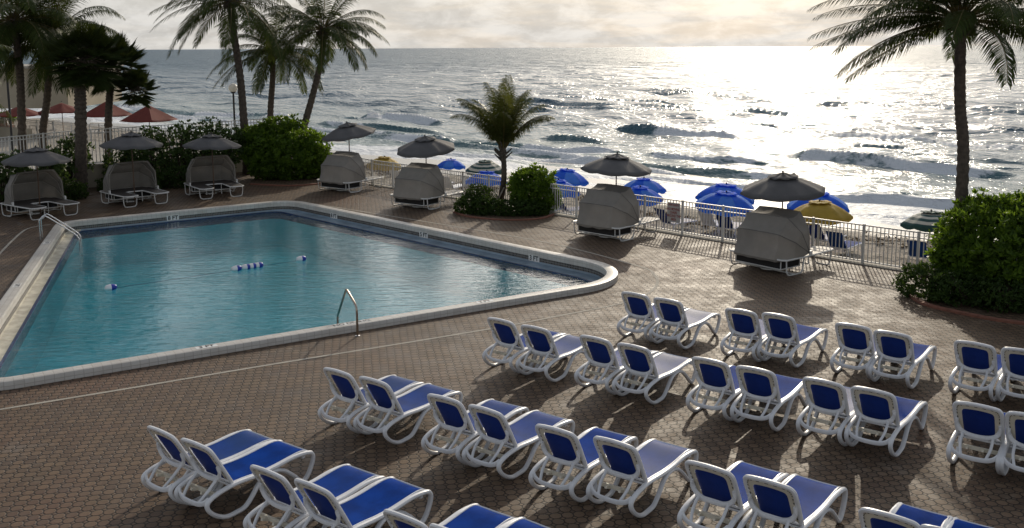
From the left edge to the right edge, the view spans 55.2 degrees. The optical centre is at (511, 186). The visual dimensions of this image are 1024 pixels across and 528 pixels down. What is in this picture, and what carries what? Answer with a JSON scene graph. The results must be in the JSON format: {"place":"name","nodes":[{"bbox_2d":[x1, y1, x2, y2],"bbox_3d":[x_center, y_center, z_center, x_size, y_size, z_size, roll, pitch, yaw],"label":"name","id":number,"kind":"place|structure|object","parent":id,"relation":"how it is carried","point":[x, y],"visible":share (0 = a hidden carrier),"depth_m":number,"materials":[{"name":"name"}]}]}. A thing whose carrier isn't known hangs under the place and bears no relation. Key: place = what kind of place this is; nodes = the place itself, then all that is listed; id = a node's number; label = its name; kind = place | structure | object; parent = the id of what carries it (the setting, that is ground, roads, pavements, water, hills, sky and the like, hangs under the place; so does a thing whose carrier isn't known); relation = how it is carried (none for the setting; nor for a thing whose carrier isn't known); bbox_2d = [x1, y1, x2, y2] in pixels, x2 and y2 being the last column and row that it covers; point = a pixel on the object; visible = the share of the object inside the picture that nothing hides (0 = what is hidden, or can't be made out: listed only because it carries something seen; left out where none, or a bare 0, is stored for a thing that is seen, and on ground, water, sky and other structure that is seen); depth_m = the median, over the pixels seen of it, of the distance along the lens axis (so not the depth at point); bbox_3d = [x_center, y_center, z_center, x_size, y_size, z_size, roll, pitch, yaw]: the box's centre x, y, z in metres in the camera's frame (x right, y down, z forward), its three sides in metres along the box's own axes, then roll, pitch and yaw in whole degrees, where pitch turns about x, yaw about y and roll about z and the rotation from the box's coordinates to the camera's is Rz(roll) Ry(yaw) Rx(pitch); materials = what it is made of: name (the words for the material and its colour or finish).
{"place":"outdoors","nodes":[
{"label":"outdoors","id":0,"kind":"place"},
{"bbox_2d":[0,135,362,182],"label":"terrace","id":1,"kind":"structure","parent":0,"point":[90,152],"depth_m":58.69,"materials":[{"name":"concrete"}]},
{"bbox_2d":[0,0,74,171],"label":"palm tree","id":2,"kind":"object","parent":1,"relation":"on","point":[14,17],"visible":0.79,"depth_m":39.94,"materials":[{"name":"green plant"}]},
{"bbox_2d":[38,101,74,137],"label":"market umbrella","id":3,"kind":"object","parent":1,"relation":"on","point":[61,108],"visible":0.78,"depth_m":59.32,"materials":[{"name":"red fabric"}]},
{"bbox_2d":[0,64,123,108],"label":"neighbour building","id":4,"kind":"structure","parent":1,"relation":"on","point":[35,101],"depth_m":64.32,"materials":[{"name":"concrete"}]},
{"bbox_2d":[0,0,124,166],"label":"palm tree","id":5,"kind":"object","parent":1,"relation":"on","point":[39,76],"visible":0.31,"depth_m":41.95,"materials":[{"name":"green plant"}]},
{"bbox_2d":[86,102,131,117],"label":"market umbrella","id":6,"kind":"object","parent":1,"relation":"on","point":[97,111],"visible":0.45,"depth_m":57.47,"materials":[{"name":"red fabric"}]},
{"bbox_2d":[1,118,237,147],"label":"picket fence","id":7,"kind":"object","parent":1,"relation":"on","point":[37,125],"visible":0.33,"depth_m":64.69,"materials":[{"name":"metal"}]},
{"bbox_2d":[85,29,160,162],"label":"palm tree","id":8,"kind":"object","parent":1,"relation":"on","point":[136,79],"visible":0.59,"depth_m":41.81,"materials":[{"name":"green plant"}]},
{"bbox_2d":[119,105,177,128],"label":"market umbrella","id":9,"kind":"object","parent":1,"relation":"on","point":[145,114],"visible":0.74,"depth_m":53.43,"materials":[{"name":"red fabric"}]},
{"bbox_2d":[206,0,333,122],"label":"palm tree","id":10,"kind":"object","parent":1,"relation":"on","point":[289,60],"visible":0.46,"depth_m":47.93,"materials":[{"name":"green plant"}]},
{"bbox_2d":[258,0,389,126],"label":"palm tree","id":11,"kind":"object","parent":1,"relation":"on","point":[337,33],"visible":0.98,"depth_m":44.97,"materials":[{"name":"green plant"}]},
{"bbox_2d":[16,212,577,367],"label":"pool water","id":12,"kind":"structure","parent":0,"point":[220,245],"depth_m":29.27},
{"bbox_2d":[105,256,305,290],"bbox_3d":[-8.109,2.310,26.492,5.588,0.170,0.170,-7,10,-38],"label":"float rope","id":13,"kind":"object","parent":12,"relation":"on","point":[111,287],"visible":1,"depth_m":26.99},
{"bbox_2d":[14,118,996,267],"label":"beach","id":14,"kind":"structure","parent":0,"point":[687,192],"depth_m":45.15,"materials":[{"name":"sand"}]},
{"bbox_2d":[367,156,400,183],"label":"beach umbrella","id":15,"kind":"object","parent":14,"relation":"on","point":[384,158],"visible":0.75,"depth_m":45.95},
{"bbox_2d":[438,158,465,178],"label":"beach umbrella","id":16,"kind":"object","parent":14,"relation":"on","point":[448,164],"visible":0.94,"depth_m":44.89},
{"bbox_2d":[465,160,500,175],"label":"striped umbrella","id":17,"kind":"object","parent":14,"relation":"on","point":[485,165],"visible":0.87,"depth_m":44.13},
{"bbox_2d":[466,170,500,185],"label":"beach umbrella","id":18,"kind":"object","parent":14,"relation":"on","point":[486,172],"visible":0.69,"depth_m":40.26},
{"bbox_2d":[548,168,588,185],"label":"beach umbrella","id":19,"kind":"object","parent":14,"relation":"on","point":[572,177],"visible":0.83,"depth_m":40.81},
{"bbox_2d":[624,177,665,210],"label":"beach umbrella","id":20,"kind":"object","parent":14,"relation":"on","point":[656,187],"visible":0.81,"depth_m":37.96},
{"bbox_2d":[631,185,663,217],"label":"beach umbrella","id":21,"kind":"object","parent":14,"relation":"on","point":[641,190],"visible":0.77,"depth_m":35.62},
{"bbox_2d":[364,163,931,252],"bbox_3d":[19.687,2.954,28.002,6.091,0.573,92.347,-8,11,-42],"label":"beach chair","id":22,"kind":"object","parent":14,"relation":"on","point":[852,239],"visible":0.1,"depth_m":38.54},
{"bbox_2d":[695,182,754,204],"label":"beach umbrella","id":23,"kind":"object","parent":14,"relation":"on","point":[718,187],"visible":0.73,"depth_m":36.28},
{"bbox_2d":[696,190,753,237],"bbox_3d":[7.519,1.086,34.661,2.040,1.931,2.035,-6,10,-34],"label":"beach umbrella","id":24,"kind":"object","parent":14,"relation":"on","point":[727,198],"visible":0.89,"depth_m":34.08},
{"bbox_2d":[787,192,849,245],"bbox_3d":[10.715,1.141,34.427,2.063,2.009,2.061,2,8,13],"label":"beach umbrella","id":25,"kind":"object","parent":14,"relation":"on","point":[792,205],"visible":0.28,"depth_m":34.01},
{"bbox_2d":[794,199,852,245],"bbox_3d":[10.196,1.382,32.534,1.946,1.948,1.947,0,8,0],"label":"beach umbrella","id":26,"kind":"object","parent":14,"relation":"on","point":[824,209],"visible":0.87,"depth_m":31.92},
{"bbox_2d":[826,231,861,255],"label":"beach lounger","id":27,"kind":"object","parent":14,"relation":"on","point":[841,241],"visible":0.6,"depth_m":32.72,"materials":[{"name":"fabric"}]},
{"bbox_2d":[907,240,926,262],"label":"beach lounger","id":28,"kind":"object","parent":14,"relation":"on","point":[915,248],"visible":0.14,"depth_m":31.18,"materials":[{"name":"fabric"}]},
{"bbox_2d":[900,209,946,265],"bbox_3d":[12.967,1.674,30.442,1.653,1.968,1.652,5,9,31],"label":"striped umbrella","id":29,"kind":"object","parent":14,"relation":"on","point":[924,221],"visible":0.75,"depth_m":30.00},
{"bbox_2d":[0,137,1023,527],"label":"deck","id":30,"kind":"structure","parent":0,"point":[82,461],"depth_m":16.22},
{"bbox_2d":[0,148,29,207],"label":"shrub","id":31,"kind":"object","parent":30,"relation":"on","point":[4,175],"visible":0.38,"depth_m":36.23,"materials":[{"name":"green plant"}]},
{"bbox_2d":[1,145,71,214],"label":"patio umbrella","id":32,"kind":"object","parent":30,"relation":"on","point":[36,156],"visible":1,"depth_m":34.08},
{"bbox_2d":[0,169,79,219],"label":"cabana bed","id":33,"kind":"object","parent":30,"relation":"on","point":[21,195],"visible":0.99,"depth_m":35.22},
{"bbox_2d":[11,149,70,183],"bbox_3d":[-18.290,-0.431,37.943,2.210,2.035,1.561,0,8,0],"label":"shrub","id":34,"kind":"object","parent":30,"relation":"on","point":[55,167],"visible":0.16,"depth_m":38.03,"materials":[{"name":"green plant"}]},
{"bbox_2d":[38,213,82,263],"bbox_3d":[-13.978,1.622,30.373,1.152,1.594,0.468,-3,9,-18],"label":"pool ladder","id":35,"kind":"object","parent":30,"relation":"attached to","point":[41,237],"visible":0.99,"depth_m":30.34,"materials":[{"name":"metal"}]},
{"bbox_2d":[46,132,94,182],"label":"shrub","id":36,"kind":"object","parent":30,"relation":"on","point":[66,147],"visible":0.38,"depth_m":40.12,"materials":[{"name":"green plant"}]},
{"bbox_2d":[40,19,129,191],"bbox_3d":[-16.967,-3.176,39.378,3.378,7.142,3.372,0,8,0],"label":"palm tree","id":37,"kind":"object","parent":30,"relation":"on","point":[83,45],"visible":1,"depth_m":38.67,"materials":[{"name":"green plant"}]},
{"bbox_2d":[0,164,188,205],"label":"hedge","id":38,"kind":"object","parent":30,"relation":"on","point":[174,180],"visible":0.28,"depth_m":40.60,"materials":[{"name":"green plant"}]},
{"bbox_2d":[101,148,149,175],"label":"shrub","id":39,"kind":"object","parent":30,"relation":"on","point":[106,162],"visible":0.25,"depth_m":41.56,"materials":[{"name":"green plant"}]},
{"bbox_2d":[99,131,162,202],"bbox_3d":[-14.427,-0.760,37.301,2.107,2.765,2.107,7,11,43],"label":"patio umbrella","id":40,"kind":"object","parent":30,"relation":"on","point":[131,140],"visible":1,"depth_m":36.67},
{"bbox_2d":[99,161,168,207],"bbox_3d":[-14.395,-0.167,37.355,1.920,1.589,2.404,-8,11,-43],"label":"cabana bed","id":41,"kind":"object","parent":30,"relation":"on","point":[118,181],"visible":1,"depth_m":37.90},
{"bbox_2d":[116,125,169,172],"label":"shrub","id":42,"kind":"object","parent":30,"relation":"on","point":[151,151],"visible":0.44,"depth_m":41.65,"materials":[{"name":"green plant"}]},
{"bbox_2d":[87,153,242,187],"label":"hedge","id":43,"kind":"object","parent":30,"relation":"on","point":[98,169],"depth_m":41.81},
{"bbox_2d":[74,118,263,162],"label":"metal railing","id":44,"kind":"object","parent":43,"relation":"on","point":[161,128],"visible":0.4,"depth_m":42.62,"materials":[{"name":"metal"}]},
{"bbox_2d":[149,119,198,180],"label":"shrub","id":45,"kind":"object","parent":30,"relation":"on","point":[177,152],"visible":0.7,"depth_m":42.30,"materials":[{"name":"green plant"}]},
{"bbox_2d":[177,116,227,164],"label":"shrub","id":46,"kind":"object","parent":30,"relation":"on","point":[208,152],"visible":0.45,"depth_m":43.02,"materials":[{"name":"green plant"}]},
{"bbox_2d":[141,425,273,504],"bbox_3d":[-4.030,3.508,13.195,0.688,1.014,1.776,6,10,38],"label":"sun lounger","id":47,"kind":"object","parent":30,"relation":"on","point":[228,446],"visible":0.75,"depth_m":12.82,"materials":[{"name":"white plastic"}]},
{"bbox_2d":[182,132,241,194],"bbox_3d":[-11.972,-0.924,39.223,2.107,2.525,2.107,-6,10,-35],"label":"patio umbrella","id":48,"kind":"object","parent":30,"relation":"on","point":[212,142],"visible":1,"depth_m":38.59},
{"bbox_2d":[183,155,243,198],"bbox_3d":[-11.947,-0.450,39.255,1.920,1.590,2.404,-6,10,-33],"label":"cabana bed","id":49,"kind":"object","parent":30,"relation":"on","point":[199,175],"visible":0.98,"depth_m":39.87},
{"bbox_2d":[149,0,302,174],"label":"palm tree","id":50,"kind":"object","parent":30,"relation":"on","point":[230,7],"visible":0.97,"depth_m":43.59,"materials":[{"name":"green plant"}]},
{"bbox_2d":[208,123,246,167],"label":"shrub","id":51,"kind":"object","parent":30,"relation":"on","point":[231,152],"visible":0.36,"depth_m":43.75,"materials":[{"name":"green plant"}]},
{"bbox_2d":[174,438,314,518],"bbox_3d":[-3.469,3.560,12.805,0.688,1.014,1.776,6,10,36],"label":"sun lounger","id":52,"kind":"object","parent":30,"relation":"on","point":[274,455],"visible":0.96,"depth_m":12.47,"materials":[{"name":"white plastic"}]},
{"bbox_2d":[236,113,333,180],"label":"shrub","id":53,"kind":"object","parent":30,"relation":"on","point":[273,148],"visible":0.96,"depth_m":43.54,"materials":[{"name":"green plant"}]},
{"bbox_2d":[0,201,617,390],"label":"swimming pool","id":54,"kind":"structure","parent":30,"relation":"in","point":[123,337],"depth_m":28.79,"materials":[{"name":"liquid"}]},
{"bbox_2d":[243,464,384,527],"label":"sun lounger","id":55,"kind":"object","parent":30,"relation":"on","point":[341,482],"visible":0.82,"depth_m":11.63,"materials":[{"name":"fabric"}]},
{"bbox_2d":[0,204,658,409],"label":"paving line","id":56,"kind":"object","parent":30,"relation":"on","point":[657,281],"visible":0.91,"depth_m":19.36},
{"bbox_2d":[321,121,375,151],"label":"patio umbrella","id":57,"kind":"object","parent":30,"relation":"on","point":[346,131],"visible":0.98,"depth_m":39.99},
{"bbox_2d":[317,151,383,192],"bbox_3d":[-6.716,-0.694,40.794,1.920,1.586,2.404,6,10,36],"label":"cabana bed","id":58,"kind":"object","parent":30,"relation":"on","point":[342,170],"visible":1,"depth_m":39.96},
{"bbox_2d":[293,476,432,527],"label":"sun lounger","id":59,"kind":"object","parent":30,"relation":"on","point":[368,505],"visible":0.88,"depth_m":11.56,"materials":[{"name":"fabric"}]},
{"bbox_2d":[318,367,424,433],"bbox_3d":[-2.194,3.172,15.493,0.688,1.014,1.776,6,10,36],"label":"sun lounger","id":60,"kind":"object","parent":30,"relation":"on","point":[352,392],"visible":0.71,"depth_m":15.02,"materials":[{"name":"white plastic"}]},
{"bbox_2d":[353,376,462,443],"bbox_3d":[-1.581,3.227,15.078,0.688,1.014,1.776,6,10,37],"label":"sun lounger","id":61,"kind":"object","parent":30,"relation":"on","point":[405,404],"visible":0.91,"depth_m":14.67,"materials":[{"name":"white plastic"}]},
{"bbox_2d":[397,134,454,162],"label":"patio umbrella","id":62,"kind":"object","parent":30,"relation":"on","point":[425,146],"visible":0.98,"depth_m":35.77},
{"bbox_2d":[390,162,463,209],"bbox_3d":[-3.159,-0.107,36.524,1.920,1.587,2.408,6,10,37],"label":"cabana bed","id":63,"kind":"object","parent":30,"relation":"on","point":[421,185],"visible":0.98,"depth_m":35.70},
{"bbox_2d":[383,503,515,527],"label":"sun lounger","id":64,"kind":"object","parent":30,"relation":"on","point":[475,515],"visible":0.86,"depth_m":11.23,"materials":[{"name":"fabric"}]},
{"bbox_2d":[421,393,528,464],"bbox_3d":[-0.515,3.325,14.348,0.688,1.014,1.776,5,10,35],"label":"sun lounger","id":65,"kind":"object","parent":30,"relation":"on","point":[456,417],"visible":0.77,"depth_m":13.85,"materials":[{"name":"white plastic"}]},
{"bbox_2d":[429,517,549,527],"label":"sun lounger","id":66,"kind":"object","parent":30,"relation":"on","point":[521,522],"visible":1,"depth_m":11.14,"materials":[{"name":"fabric"}]},
{"bbox_2d":[449,74,555,199],"bbox_3d":[-0.400,-1.522,35.290,3.186,4.952,3.626,-8,11,-42],"label":"palm tree","id":67,"kind":"object","parent":30,"relation":"on","point":[500,125],"visible":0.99,"depth_m":34.80,"materials":[{"name":"green plant"}]},
{"bbox_2d":[453,182,554,216],"bbox_3d":[-0.418,0.484,34.377,3.515,1.141,1.709,4,9,29],"label":"hedge","id":68,"kind":"object","parent":30,"relation":"on","point":[482,201],"visible":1,"depth_m":34.22,"materials":[{"name":"green plant"}]},
{"bbox_2d":[462,404,574,478],"bbox_3d":[0.114,3.388,13.886,0.688,1.014,1.776,6,10,38],"label":"sun lounger","id":69,"kind":"object","parent":30,"relation":"on","point":[516,434],"visible":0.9,"depth_m":13.48,"materials":[{"name":"white plastic"}]},
{"bbox_2d":[482,317,566,372],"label":"sun lounger","id":70,"kind":"object","parent":30,"relation":"on","point":[509,337],"visible":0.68,"depth_m":17.70,"materials":[{"name":"white plastic"}]},
{"bbox_2d":[506,162,562,211],"bbox_3d":[0.806,0.066,34.920,2.114,1.899,1.946,0,8,0],"label":"shrub","id":71,"kind":"object","parent":30,"relation":"on","point":[518,188],"visible":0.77,"depth_m":34.39,"materials":[{"name":"green plant"}]},
{"bbox_2d":[515,324,587,381],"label":"sun lounger","id":72,"kind":"object","parent":30,"relation":"on","point":[544,343],"visible":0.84,"depth_m":17.29,"materials":[{"name":"white plastic"}]},
{"bbox_2d":[528,424,637,501],"bbox_3d":[0.990,3.479,13.210,0.688,1.014,1.776,5,10,35],"label":"sun lounger","id":73,"kind":"object","parent":30,"relation":"on","point":[571,450],"visible":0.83,"depth_m":12.73,"materials":[{"name":"white plastic"}]},
{"bbox_2d":[572,183,659,241],"bbox_3d":[3.269,0.702,30.587,1.920,1.588,2.404,7,11,43],"label":"cabana bed","id":74,"kind":"object","parent":30,"relation":"on","point":[608,210],"visible":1,"depth_m":29.78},
{"bbox_2d":[580,152,651,184],"bbox_3d":[3.236,0.201,30.486,2.105,2.596,2.107,2,8,14],"label":"patio umbrella","id":75,"kind":"object","parent":30,"relation":"on","point":[616,164],"visible":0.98,"depth_m":29.80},
{"bbox_2d":[574,335,659,394],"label":"sun lounger","id":76,"kind":"object","parent":30,"relation":"on","point":[605,354],"visible":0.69,"depth_m":16.58,"materials":[{"name":"white plastic"}]},
{"bbox_2d":[586,436,698,517],"bbox_3d":[1.727,3.536,12.784,0.688,1.014,1.776,6,10,37],"label":"sun lounger","id":77,"kind":"object","parent":30,"relation":"on","point":[646,464],"visible":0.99,"depth_m":12.38,"materials":[{"name":"white plastic"}]},
{"bbox_2d":[369,184,929,275],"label":"kerb","id":78,"kind":"structure","parent":30,"relation":"on","point":[881,266],"depth_m":29.56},
{"bbox_2d":[371,159,1022,268],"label":"metal railing","id":79,"kind":"object","parent":78,"relation":"on","point":[723,211],"visible":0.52,"depth_m":29.69,"materials":[{"name":"metal"}]},
{"bbox_2d":[667,202,680,222],"bbox_3d":[5.049,0.806,30.628,0.015,0.620,0.522,-8,11,-43],"label":"fence sign","id":80,"kind":"object","parent":79,"relation":"attached to","point":[673,212],"visible":1,"depth_m":30.62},
{"bbox_2d":[617,291,687,341],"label":"sun lounger","id":81,"kind":"object","parent":30,"relation":"on","point":[638,306],"visible":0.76,"depth_m":19.51,"materials":[{"name":"white plastic"}]},
{"bbox_2d":[612,342,694,403],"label":"sun lounger","id":82,"kind":"object","parent":30,"relation":"on","point":[644,362],"visible":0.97,"depth_m":16.22,"materials":[{"name":"white plastic"}]},
{"bbox_2d":[649,297,720,348],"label":"sun lounger","id":83,"kind":"object","parent":30,"relation":"on","point":[676,314],"visible":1,"depth_m":19.12,"materials":[{"name":"white plastic"}]},
{"bbox_2d":[686,356,745,420],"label":"sun lounger","id":84,"kind":"object","parent":30,"relation":"on","point":[714,375],"visible":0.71,"depth_m":15.39,"materials":[{"name":"white plastic"}]},
{"bbox_2d":[677,460,789,527],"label":"sun lounger","id":85,"kind":"object","parent":30,"relation":"on","point":[722,488],"visible":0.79,"depth_m":11.59,"materials":[{"name":"white plastic"}]},
{"bbox_2d":[720,308,784,361],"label":"sun lounger","id":86,"kind":"object","parent":30,"relation":"on","point":[747,324],"visible":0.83,"depth_m":18.25,"materials":[{"name":"white plastic"}]},
{"bbox_2d":[730,365,810,430],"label":"sun lounger","id":87,"kind":"object","parent":30,"relation":"on","point":[768,387],"visible":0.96,"depth_m":15.01,"materials":[{"name":"white plastic"}]},
{"bbox_2d":[729,206,833,275],"bbox_3d":[7.184,1.324,26.058,2.405,1.588,1.920,-7,10,-38],"label":"cabana bed","id":88,"kind":"object","parent":30,"relation":"on","point":[773,238],"visible":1,"depth_m":25.27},
{"bbox_2d":[740,170,825,207],"bbox_3d":[7.150,0.836,25.964,2.107,2.569,2.104,3,9,20],"label":"patio umbrella","id":89,"kind":"object","parent":30,"relation":"on","point":[782,187],"visible":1,"depth_m":25.31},
{"bbox_2d":[757,312,827,367],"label":"sun lounger","id":90,"kind":"object","parent":30,"relation":"on","point":[785,329],"visible":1,"depth_m":17.98,"materials":[{"name":"white plastic"}]},
{"bbox_2d":[737,474,847,527],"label":"sun lounger","id":91,"kind":"object","parent":30,"relation":"on","point":[795,500],"visible":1,"depth_m":11.29,"materials":[{"name":"fabric"}]},
{"bbox_2d":[796,377,860,445],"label":"sun lounger","id":92,"kind":"object","parent":30,"relation":"on","point":[831,398],"visible":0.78,"depth_m":14.41,"materials":[{"name":"white plastic"}]},
{"bbox_2d":[830,322,881,378],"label":"sun lounger","id":93,"kind":"object","parent":30,"relation":"on","point":[856,339],"visible":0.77,"depth_m":17.24,"materials":[{"name":"white plastic"}]},
{"bbox_2d":[844,386,927,456],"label":"sun lounger","id":94,"kind":"object","parent":30,"relation":"on","point":[885,409],"visible":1,"depth_m":14.07,"materials":[{"name":"white plastic"}]},
{"bbox_2d":[868,330,936,388],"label":"sun lounger","id":95,"kind":"object","parent":30,"relation":"on","point":[898,348],"visible":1,"depth_m":16.82,"materials":[{"name":"white plastic"}]},
{"bbox_2d":[858,502,958,527],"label":"sun lounger","id":96,"kind":"object","parent":30,"relation":"on","point":[900,515],"visible":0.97,"depth_m":10.44,"materials":[{"name":"white plastic"}]},
{"bbox_2d":[806,0,1023,207],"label":"palm tree","id":97,"kind":"object","parent":30,"relation":"on","point":[957,24],"visible":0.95,"depth_m":22.94,"materials":[{"name":"green plant"}]},
{"bbox_2d":[919,516,992,527],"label":"sun lounger","id":98,"kind":"object","parent":30,"relation":"on","point":[959,523],"visible":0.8,"depth_m":11.08,"materials":[{"name":"white plastic"}]},
{"bbox_2d":[891,260,1023,313],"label":"hedge","id":99,"kind":"object","parent":30,"relation":"on","point":[937,284],"visible":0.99,"depth_m":21.98,"materials":[{"name":"green plant"}]},
{"bbox_2d":[909,294,1023,324],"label":"kerb","id":100,"kind":"structure","parent":30,"relation":"on","point":[930,305],"depth_m":21.29,"materials":[{"name":"brick"}]},
{"bbox_2d":[924,187,1023,302],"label":"shrub","id":101,"kind":"object","parent":30,"relation":"on","point":[958,244],"visible":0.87,"depth_m":22.39,"materials":[{"name":"green plant"}]},
{"bbox_2d":[946,401,1008,474],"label":"sun lounger","id":102,"kind":"object","parent":30,"relation":"on","point":[979,422],"visible":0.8,"depth_m":13.40,"materials":[{"name":"white plastic"}]},
{"bbox_2d":[948,340,1012,401],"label":"sun lounger","id":103,"kind":"object","parent":30,"relation":"on","point":[978,358],"visible":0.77,"depth_m":16.16,"materials":[{"name":"white plastic"}]},
{"bbox_2d":[995,347,1023,401],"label":"sun lounger","id":104,"kind":"object","parent":30,"relation":"on","point":[1012,360],"visible":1,"depth_m":15.87,"materials":[{"name":"white plastic"}]},
{"bbox_2d":[999,411,1023,475],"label":"sun lounger","id":105,"kind":"object","parent":30,"relation":"on","point":[1014,425],"visible":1,"depth_m":13.13,"materials":[{"name":"white plastic"}]},
{"bbox_2d":[0,45,1023,226],"bbox_3d":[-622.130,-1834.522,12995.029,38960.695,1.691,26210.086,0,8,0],"label":"sea","id":106,"kind":"structure","parent":0,"point":[879,141],"depth_m":120.80,"materials":[{"name":"liquid"}]},
{"bbox_2d":[0,0,1023,49],"label":"sky","id":107,"kind":"structure","parent":0,"point":[408,23],"materials":[{"name":"white"}]},
{"bbox_3d":[-20.898,0.421,35.648,0.260,0.960,12.621,3,9,24],"label":"garden wall","id":108,"kind":"object","parent":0,"visible":0},
{"bbox_2d":[0,130,74,173],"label":"picket fence","id":109,"kind":"object","parent":108,"relation":"on","point":[29,138],"visible":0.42,"depth_m":39.23,"materials":[{"name":"metal"}]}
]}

